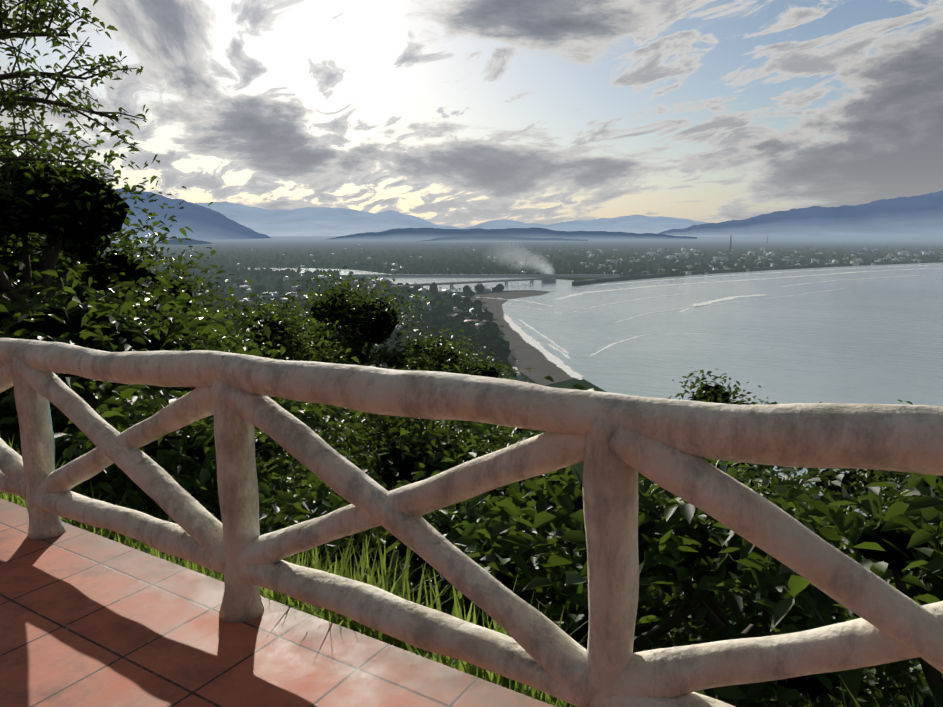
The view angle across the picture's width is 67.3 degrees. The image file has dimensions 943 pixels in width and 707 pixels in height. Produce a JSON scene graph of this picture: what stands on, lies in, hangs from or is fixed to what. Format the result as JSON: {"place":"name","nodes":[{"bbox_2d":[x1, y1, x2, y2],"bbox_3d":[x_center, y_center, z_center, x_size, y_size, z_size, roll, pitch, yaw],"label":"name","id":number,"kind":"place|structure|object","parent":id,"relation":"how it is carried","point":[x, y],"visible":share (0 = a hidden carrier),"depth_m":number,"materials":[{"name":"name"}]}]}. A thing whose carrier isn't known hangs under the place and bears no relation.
{"place":"outdoors","nodes":[
{"label":"outdoors","id":0,"kind":"place"},
{"bbox_2d":[0,0,148,181],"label":"tree","id":1,"kind":"object","parent":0,"point":[10,106],"depth_m":6.79,"materials":[{"name":"green plant"}]},
{"bbox_2d":[43,189,270,239],"bbox_3d":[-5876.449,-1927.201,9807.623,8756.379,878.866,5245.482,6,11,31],"label":"mountain","id":2,"kind":"structure","parent":0,"point":[202,222],"depth_m":9794.72,"materials":[{"name":"blue stone"}]},
{"bbox_2d":[157,238,212,244],"bbox_3d":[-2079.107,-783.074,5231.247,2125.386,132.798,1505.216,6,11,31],"label":"hill","id":3,"kind":"structure","parent":0,"point":[183,242],"depth_m":5657.43,"materials":[{"name":"blue"}]},
{"bbox_2d":[248,268,573,291],"bbox_3d":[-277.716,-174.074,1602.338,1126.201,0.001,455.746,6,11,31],"label":"river water","id":4,"kind":"structure","parent":0,"point":[559,284],"depth_m":1417.48,"materials":[{"name":"grey liquid"}]},
{"bbox_2d":[194,201,707,235],"bbox_3d":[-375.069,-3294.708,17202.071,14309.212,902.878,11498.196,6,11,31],"label":"mountain","id":5,"kind":"structure","parent":0,"point":[316,221],"depth_m":17104.90,"materials":[{"name":"blue stone"}]},
{"bbox_2d":[0,415,935,706],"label":"grass","id":6,"kind":"structure","parent":0,"point":[364,629],"depth_m":3.40,"materials":[{"name":"green plant"}]},
{"bbox_2d":[0,0,942,227],"label":"sky","id":7,"kind":"structure","parent":0,"point":[457,113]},
{"bbox_2d":[391,278,555,288],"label":"river bridge","id":8,"kind":"structure","parent":0,"point":[546,280],"depth_m":1309.09,"materials":[{"name":"grey concrete"}]},
{"bbox_2d":[348,274,619,277],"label":"embankment road","id":9,"kind":"structure","parent":0,"point":[508,275],"depth_m":1572.73,"materials":[{"name":"grey concrete"}]},
{"bbox_2d":[60,236,942,706],"bbox_3d":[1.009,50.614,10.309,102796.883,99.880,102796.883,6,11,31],"label":"terrain","id":10,"kind":"structure","parent":0,"point":[706,244],"depth_m":3781.67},
{"bbox_2d":[0,107,942,706],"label":"shrubs","id":11,"kind":"object","parent":10,"relation":"on","point":[492,533],"depth_m":6.12,"materials":[{"name":"green plant"}]},
{"bbox_2d":[0,157,942,706],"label":"hill tree crowns","id":12,"kind":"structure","parent":10,"relation":"on","point":[52,327],"depth_m":11.73,"materials":[{"name":"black plant"}]},
{"bbox_2d":[153,244,942,338],"bbox_3d":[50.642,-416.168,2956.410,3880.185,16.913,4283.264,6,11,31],"label":"town houses","id":13,"kind":"structure","parent":10,"relation":"on","point":[856,262],"depth_m":2125.11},
{"bbox_3d":[-3.857,1.962,-0.360,18.000,0.596,9.134,6,11,31],"label":"deck slab","id":14,"kind":"object","parent":10,"relation":"on","visible":0},
{"bbox_2d":[0,498,555,706],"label":"deck floor","id":15,"kind":"structure","parent":14,"relation":"on","point":[89,619],"depth_m":2.70,"materials":[{"name":"tile"}]},
{"bbox_2d":[0,338,942,706],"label":"railing","id":16,"kind":"object","parent":15,"relation":"on","point":[614,442],"visible":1,"depth_m":2.17,"materials":[{"name":"paint"}]},
{"bbox_2d":[416,235,587,241],"bbox_3d":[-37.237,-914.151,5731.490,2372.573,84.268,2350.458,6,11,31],"label":"hill","id":17,"kind":"structure","parent":0,"point":[476,238],"depth_m":5628.80,"materials":[{"name":"blue"}]},
{"bbox_2d":[325,227,696,239],"bbox_3d":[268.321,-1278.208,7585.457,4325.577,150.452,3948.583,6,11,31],"label":"hill","id":18,"kind":"structure","parent":0,"point":[416,233],"depth_m":7433.99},
{"bbox_2d":[480,240,553,273],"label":"smoke plume","id":19,"kind":"object","parent":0,"point":[530,262],"visible":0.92,"depth_m":1674.25,"materials":[{"name":"grey"}]},
{"bbox_2d":[470,291,573,385],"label":"beach sand","id":20,"kind":"structure","parent":0,"point":[524,354],"depth_m":615.21,"materials":[{"name":"beige sand"}]},
{"bbox_2d":[490,321,523,381],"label":"beach road wall","id":21,"kind":"structure","parent":20,"relation":"on","point":[513,365],"depth_m":527.01,"materials":[{"name":"grey concrete"}]},
{"bbox_2d":[148,241,942,364],"bbox_3d":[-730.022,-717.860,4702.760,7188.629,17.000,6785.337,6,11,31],"label":"plains palm trunks","id":22,"kind":"object","parent":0,"point":[451,268],"visible":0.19,"depth_m":1878.52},
{"bbox_2d":[109,240,942,365],"bbox_3d":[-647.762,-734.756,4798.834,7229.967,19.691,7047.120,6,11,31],"label":"trees","id":23,"kind":"object","parent":22,"relation":"on","point":[498,346],"visible":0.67,"depth_m":1681.51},
{"bbox_2d":[502,262,942,519],"bbox_3d":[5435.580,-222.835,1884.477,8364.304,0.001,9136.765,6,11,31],"label":"sea water","id":24,"kind":"structure","parent":0,"point":[872,337],"depth_m":710.59,"materials":[{"name":"blue liquid"}]},
{"bbox_2d":[346,265,930,379],"bbox_3d":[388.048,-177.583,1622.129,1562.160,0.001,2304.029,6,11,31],"label":"waves","id":25,"kind":"object","parent":24,"relation":"on","point":[548,355],"visible":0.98,"depth_m":804.55,"materials":[{"name":"white liquid"}]},
{"bbox_2d":[572,260,941,285],"bbox_3d":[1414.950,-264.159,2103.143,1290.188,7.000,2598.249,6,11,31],"label":"beach","id":26,"kind":"structure","parent":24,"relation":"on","point":[582,282],"depth_m":1737.49,"materials":[{"name":"grey sand"}]},
{"bbox_2d":[657,190,942,235],"bbox_3d":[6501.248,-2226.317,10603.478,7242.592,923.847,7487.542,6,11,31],"label":"mountain","id":27,"kind":"structure","parent":0,"point":[921,215],"depth_m":10359.14,"materials":[{"name":"blue stone"}]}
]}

